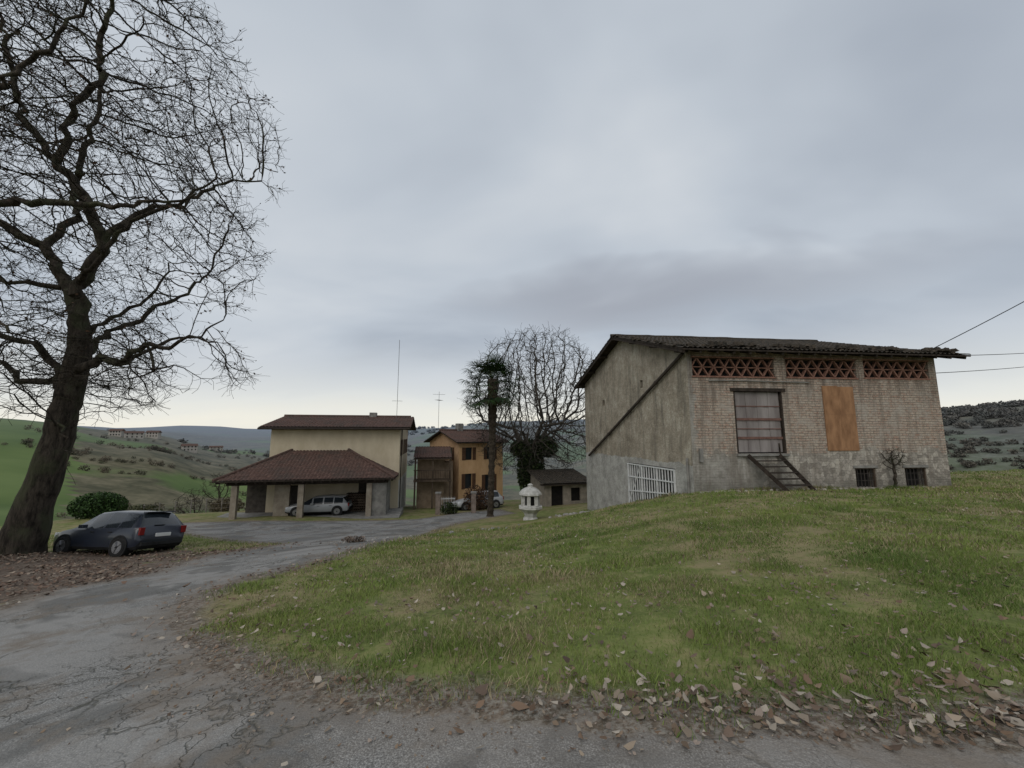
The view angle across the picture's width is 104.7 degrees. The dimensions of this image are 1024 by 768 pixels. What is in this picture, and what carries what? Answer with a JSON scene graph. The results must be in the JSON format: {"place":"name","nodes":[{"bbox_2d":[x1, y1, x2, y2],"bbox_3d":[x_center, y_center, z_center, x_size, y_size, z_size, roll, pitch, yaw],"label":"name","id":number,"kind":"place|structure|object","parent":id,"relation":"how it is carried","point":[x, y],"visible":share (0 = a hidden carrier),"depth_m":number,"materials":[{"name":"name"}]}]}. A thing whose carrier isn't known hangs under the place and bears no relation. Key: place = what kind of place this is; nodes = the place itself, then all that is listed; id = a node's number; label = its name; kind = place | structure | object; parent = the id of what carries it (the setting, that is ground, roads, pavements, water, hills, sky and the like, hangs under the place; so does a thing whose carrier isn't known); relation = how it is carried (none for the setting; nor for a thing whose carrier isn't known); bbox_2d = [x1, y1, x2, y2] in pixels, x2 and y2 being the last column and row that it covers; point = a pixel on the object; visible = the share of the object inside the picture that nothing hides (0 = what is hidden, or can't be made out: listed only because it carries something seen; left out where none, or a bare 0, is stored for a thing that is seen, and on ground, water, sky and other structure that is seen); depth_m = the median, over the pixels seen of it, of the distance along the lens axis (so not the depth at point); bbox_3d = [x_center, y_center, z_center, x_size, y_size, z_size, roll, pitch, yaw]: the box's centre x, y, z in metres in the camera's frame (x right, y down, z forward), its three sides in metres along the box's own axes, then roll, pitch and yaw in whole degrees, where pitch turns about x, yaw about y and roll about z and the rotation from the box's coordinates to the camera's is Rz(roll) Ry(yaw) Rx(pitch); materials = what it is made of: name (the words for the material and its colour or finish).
{"place":"outdoors","nodes":[
{"label":"outdoors","id":0,"kind":"place"},
{"bbox_2d":[0,509,1023,767],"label":"driveway","id":1,"kind":"structure","parent":0,"point":[64,653],"depth_m":2.56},
{"bbox_2d":[3,490,1023,765],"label":"fallen leaves","id":2,"kind":"object","parent":1,"relation":"on","point":[707,706],"visible":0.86,"depth_m":2.50,"materials":[{"name":"brown plant"}]},
{"bbox_2d":[0,406,1023,739],"bbox_3d":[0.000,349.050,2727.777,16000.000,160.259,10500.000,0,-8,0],"label":"ground","id":3,"kind":"structure","parent":0,"point":[162,484],"depth_m":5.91,"materials":[{"name":"green plant"}]},
{"bbox_2d":[66,491,128,518],"bbox_3d":[-28.367,8.337,27.155,3.412,1.866,2.633,0,-8,0],"label":"laurel bush","id":4,"kind":"object","parent":3,"relation":"on","point":[90,505],"visible":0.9,"depth_m":26.57,"materials":[{"name":"green plant"}]},
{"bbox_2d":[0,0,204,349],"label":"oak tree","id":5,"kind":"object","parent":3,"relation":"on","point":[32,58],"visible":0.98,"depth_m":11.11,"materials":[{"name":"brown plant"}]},
{"bbox_2d":[108,429,125,436],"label":"distant farmhouse","id":6,"kind":"object","parent":3,"relation":"on","point":[117,432],"visible":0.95,"depth_m":370.90,"materials":[{"name":"tile"}]},
{"bbox_2d":[53,510,186,556],"bbox_3d":[-14.684,5.551,14.814,4.115,1.555,2.020,-3,-17,11],"label":"parked car","id":7,"kind":"object","parent":3,"relation":"on","point":[120,533],"visible":0.96,"depth_m":14.08,"materials":[{"name":"paint"}]},
{"bbox_2d":[124,431,144,438],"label":"distant farmhouse","id":8,"kind":"object","parent":3,"relation":"on","point":[135,434],"visible":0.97,"depth_m":372.22,"materials":[{"name":"tile"}]},
{"bbox_2d":[1,425,269,517],"bbox_3d":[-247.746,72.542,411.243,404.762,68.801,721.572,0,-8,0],"label":"hillside trees","id":9,"kind":"object","parent":3,"relation":"on","point":[29,441],"visible":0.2,"depth_m":223.48,"materials":[{"name":"green plant"}]},
{"bbox_2d":[126,504,161,510],"bbox_3d":[-30.998,10.716,32.866,3.294,1.424,2.637,0,-8,0],"label":"green shrub","id":10,"kind":"object","parent":3,"relation":"on","point":[148,507],"visible":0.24,"depth_m":32.84,"materials":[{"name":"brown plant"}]},
{"bbox_2d":[0,0,291,555],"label":"oak tree","id":11,"kind":"object","parent":3,"relation":"on","point":[26,528],"visible":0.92,"depth_m":14.20,"materials":[{"name":"brown plant"}]},
{"bbox_2d":[145,431,161,438],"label":"distant farmhouse","id":12,"kind":"object","parent":3,"relation":"on","point":[153,434],"visible":0.96,"depth_m":395.46,"materials":[{"name":"tile"}]},
{"bbox_2d":[63,497,244,519],"bbox_3d":[-26.740,11.043,32.789,22.618,3.518,0.092,0,-8,-2],"label":"wire fence","id":13,"kind":"object","parent":3,"relation":"on","point":[206,508],"visible":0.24,"depth_m":32.90,"materials":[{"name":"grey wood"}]},
{"bbox_2d":[181,444,197,452],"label":"distant farmhouse","id":14,"kind":"object","parent":3,"relation":"on","point":[191,448],"visible":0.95,"depth_m":367.01,"materials":[{"name":"tile"}]},
{"bbox_2d":[172,488,212,513],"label":"bare sapling","id":15,"kind":"object","parent":3,"relation":"on","point":[194,506],"visible":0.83,"depth_m":40.71,"materials":[{"name":"plant"}]},
{"bbox_2d":[0,539,400,607],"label":"fallen leaves","id":16,"kind":"object","parent":3,"relation":"on","point":[79,565],"visible":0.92,"depth_m":10.03,"materials":[{"name":"brown plant"}]},
{"bbox_2d":[200,472,230,511],"bbox_3d":[-27.598,10.461,37.029,3.039,4.439,2.857,0,-8,0],"label":"bare sapling","id":17,"kind":"object","parent":3,"relation":"on","point":[219,492],"visible":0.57,"depth_m":36.95,"materials":[{"name":"plant"}]},
{"bbox_2d":[209,446,222,450],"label":"distant farmhouse","id":18,"kind":"object","parent":3,"relation":"on","point":[216,447],"visible":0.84,"depth_m":513.62,"materials":[{"name":"tile"}]},
{"bbox_2d":[208,497,244,511],"bbox_3d":[-24.475,10.415,33.924,2.858,1.436,2.218,0,-8,0],"label":"brown shrub","id":19,"kind":"object","parent":3,"relation":"on","point":[226,502],"visible":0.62,"depth_m":33.48,"materials":[{"name":"brown plant"}]},
{"bbox_2d":[211,448,402,519],"bbox_3d":[-14.446,7.489,28.615,12.560,5.820,4.200,1,-8,-11],"label":"carport","id":20,"kind":"object","parent":3,"relation":"on","point":[289,474],"visible":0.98,"depth_m":28.25,"materials":[{"name":"tile"}]},
{"bbox_2d":[285,494,352,516],"bbox_3d":[-13.983,8.812,28.799,4.365,1.375,2.020,1,-8,-11],"label":"parked car","id":21,"kind":"object","parent":20,"relation":"on","point":[336,504],"visible":0.87,"depth_m":28.14,"materials":[{"name":"paint"}]},
{"bbox_2d":[257,413,415,511],"bbox_3d":[-14.455,7.069,34.928,11.000,9.100,10.350,1,-8,-11],"label":"farmhouse","id":22,"kind":"object","parent":3,"relation":"on","point":[381,439],"visible":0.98,"depth_m":31.18,"materials":[{"name":"beige paint"}]},
{"bbox_2d":[396,340,399,420],"bbox_3d":[-9.900,-0.222,34.323,0.814,7.400,0.500,2,-8,-17],"label":"radio antenna","id":23,"kind":"object","parent":22,"relation":"attached to","point":[398,375],"visible":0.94,"depth_m":34.40,"materials":[{"name":"metal"}]},
{"bbox_2d":[400,439,406,455],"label":"windows and doors","id":24,"kind":"structure","parent":22,"relation":"in","point":[404,450],"depth_m":35.16,"materials":[{"name":"brown glass"}]},
{"bbox_2d":[341,536,364,542],"bbox_3d":[-5.348,5.285,13.318,0.819,0.335,0.599,0,-8,0],"label":"dry heather plant","id":25,"kind":"object","parent":3,"relation":"on","point":[348,539],"visible":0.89,"depth_m":13.27,"materials":[{"name":"brown plant"}]},
{"bbox_2d":[177,421,582,480],"bbox_3d":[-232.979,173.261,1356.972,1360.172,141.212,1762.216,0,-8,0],"label":"valley trees","id":26,"kind":"object","parent":3,"relation":"on","point":[410,462],"visible":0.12,"depth_m":898.34,"materials":[{"name":"green plant"}]},
{"bbox_2d":[413,446,452,509],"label":"balcony wing","id":27,"kind":"structure","parent":3,"relation":"on","point":[434,470],"depth_m":35.54,"materials":[{"name":"brown paint"}]},
{"bbox_2d":[440,501,458,514],"bbox_3d":[-4.601,9.147,29.057,1.488,1.018,1.254,0,-8,0],"label":"green shrub","id":28,"kind":"object","parent":3,"relation":"on","point":[447,510],"visible":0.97,"depth_m":28.86,"materials":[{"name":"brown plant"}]},
{"bbox_2d":[435,491,476,514],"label":"yard gate","id":29,"kind":"structure","parent":3,"relation":"on","point":[438,503],"depth_m":29.10,"materials":[{"name":"concrete"}]},
{"bbox_2d":[328,510,593,544],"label":"edging rocks","id":30,"kind":"object","parent":3,"relation":"on","point":[450,532],"visible":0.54,"depth_m":17.01,"materials":[{"name":"grey stone"}]},
{"bbox_2d":[430,433,502,500],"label":"walls","id":31,"kind":"structure","parent":3,"relation":"on","point":[478,466],"depth_m":38.74,"materials":[{"name":"paint"}]},
{"bbox_2d":[424,423,507,443],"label":"roof","id":32,"kind":"structure","parent":31,"relation":"on","point":[458,434],"depth_m":40.31,"materials":[{"name":"tile"}]},
{"bbox_2d":[451,447,496,490],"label":"windows and shutters","id":33,"kind":"structure","parent":31,"relation":"attached to","point":[467,453],"depth_m":38.48,"materials":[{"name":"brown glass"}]},
{"bbox_2d":[463,485,487,510],"bbox_3d":[-2.888,9.254,32.060,2.271,2.158,2.060,0,-8,0],"label":"brown shrub","id":34,"kind":"object","parent":3,"relation":"on","point":[479,496],"visible":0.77,"depth_m":31.82,"materials":[{"name":"brown plant"}]},
{"bbox_2d":[452,490,503,510],"bbox_3d":[-2.918,9.798,33.282,4.265,1.495,2.020,3,-14,-25],"label":"parked car","id":35,"kind":"object","parent":3,"relation":"on","point":[498,499],"visible":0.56,"depth_m":32.90,"materials":[{"name":"paint"}]},
{"bbox_2d":[459,350,527,516],"bbox_3d":[-1.419,3.434,26.967,5.285,11.388,5.156,-6,-10,39],"label":"palm tree","id":36,"kind":"object","parent":3,"relation":"on","point":[494,400],"visible":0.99,"depth_m":26.57,"materials":[{"name":"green plant"}]},
{"bbox_2d":[14,609,1023,767],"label":"leaf litter","id":37,"kind":"object","parent":3,"relation":"on","point":[511,709],"visible":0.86,"depth_m":2.47,"materials":[{"name":"brown plant"}]},
{"bbox_2d":[458,323,593,490],"bbox_3d":[2.317,2.647,38.091,15.266,17.703,11.592,0,-8,0],"label":"bare tree","id":38,"kind":"object","parent":3,"relation":"on","point":[528,453],"visible":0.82,"depth_m":36.96,"materials":[{"name":"brown plant"}]},
{"bbox_2d":[519,483,541,519],"bbox_3d":[1.040,6.734,22.312,1.295,2.170,1.316,0,-8,0],"label":"stone garden lantern","id":39,"kind":"object","parent":3,"relation":"on","point":[530,507],"visible":0.94,"depth_m":21.95,"materials":[{"name":"white stone"}]},
{"bbox_2d":[527,468,586,506],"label":"tool shed","id":40,"kind":"structure","parent":3,"relation":"on","point":[565,487],"depth_m":33.60,"materials":[{"name":"paint"}]},
{"bbox_2d":[574,334,970,509],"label":"brick barn","id":41,"kind":"structure","parent":3,"relation":"on","point":[664,414],"depth_m":17.15,"materials":[{"name":"brick"}]},
{"bbox_2d":[730,388,790,455],"bbox_3d":[10.399,1.585,16.595,2.500,2.830,0.280,1,-8,-6],"label":"loft door","id":42,"kind":"structure","parent":41,"relation":"in","point":[759,417],"depth_m":16.67,"materials":[{"name":"grey wood"}]},
{"bbox_2d":[879,447,908,488],"bbox_3d":[16.229,3.644,16.715,1.185,1.938,0.490,0,-8,0],"label":"climbing vine","id":43,"kind":"object","parent":41,"relation":"attached to","point":[893,468],"visible":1,"depth_m":16.72,"materials":[{"name":"brown plant"}]},
{"bbox_2d":[585,484,963,510],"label":"weeds","id":44,"kind":"object","parent":3,"relation":"on","point":[769,488],"visible":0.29,"depth_m":16.39,"materials":[{"name":"green plant"}]},
{"bbox_2d":[746,443,816,490],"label":"wooden stairs","id":45,"kind":"structure","parent":3,"relation":"on","point":[804,480],"depth_m":15.67,"materials":[{"name":"brown wood"}]},
{"bbox_2d":[700,486,948,493],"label":"rubble stones","id":46,"kind":"object","parent":3,"relation":"on","point":[792,489],"visible":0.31,"depth_m":15.88,"materials":[{"name":"grey stone"}]},
{"bbox_2d":[941,399,1023,469],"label":"ridge trees","id":47,"kind":"object","parent":3,"relation":"on","point":[1004,411],"visible":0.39,"depth_m":350.98,"materials":[{"name":"green plant"}]},
{"bbox_3d":[26.000,-1.689,13.335,1.400,11.700,0.320,0,-7,0],"label":"utility pole","id":48,"kind":"object","parent":3,"relation":"on","visible":0},
{"bbox_2d":[934,301,1023,372],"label":"overhead wires","id":49,"kind":"object","parent":48,"relation":"attached to","point":[987,354],"visible":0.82,"depth_m":18.13,"materials":[{"name":"black metal"}]},
{"bbox_2d":[0,0,1023,428],"label":"sky","id":50,"kind":"structure","parent":0,"point":[459,174],"materials":[{"name":"grey"}]}
]}

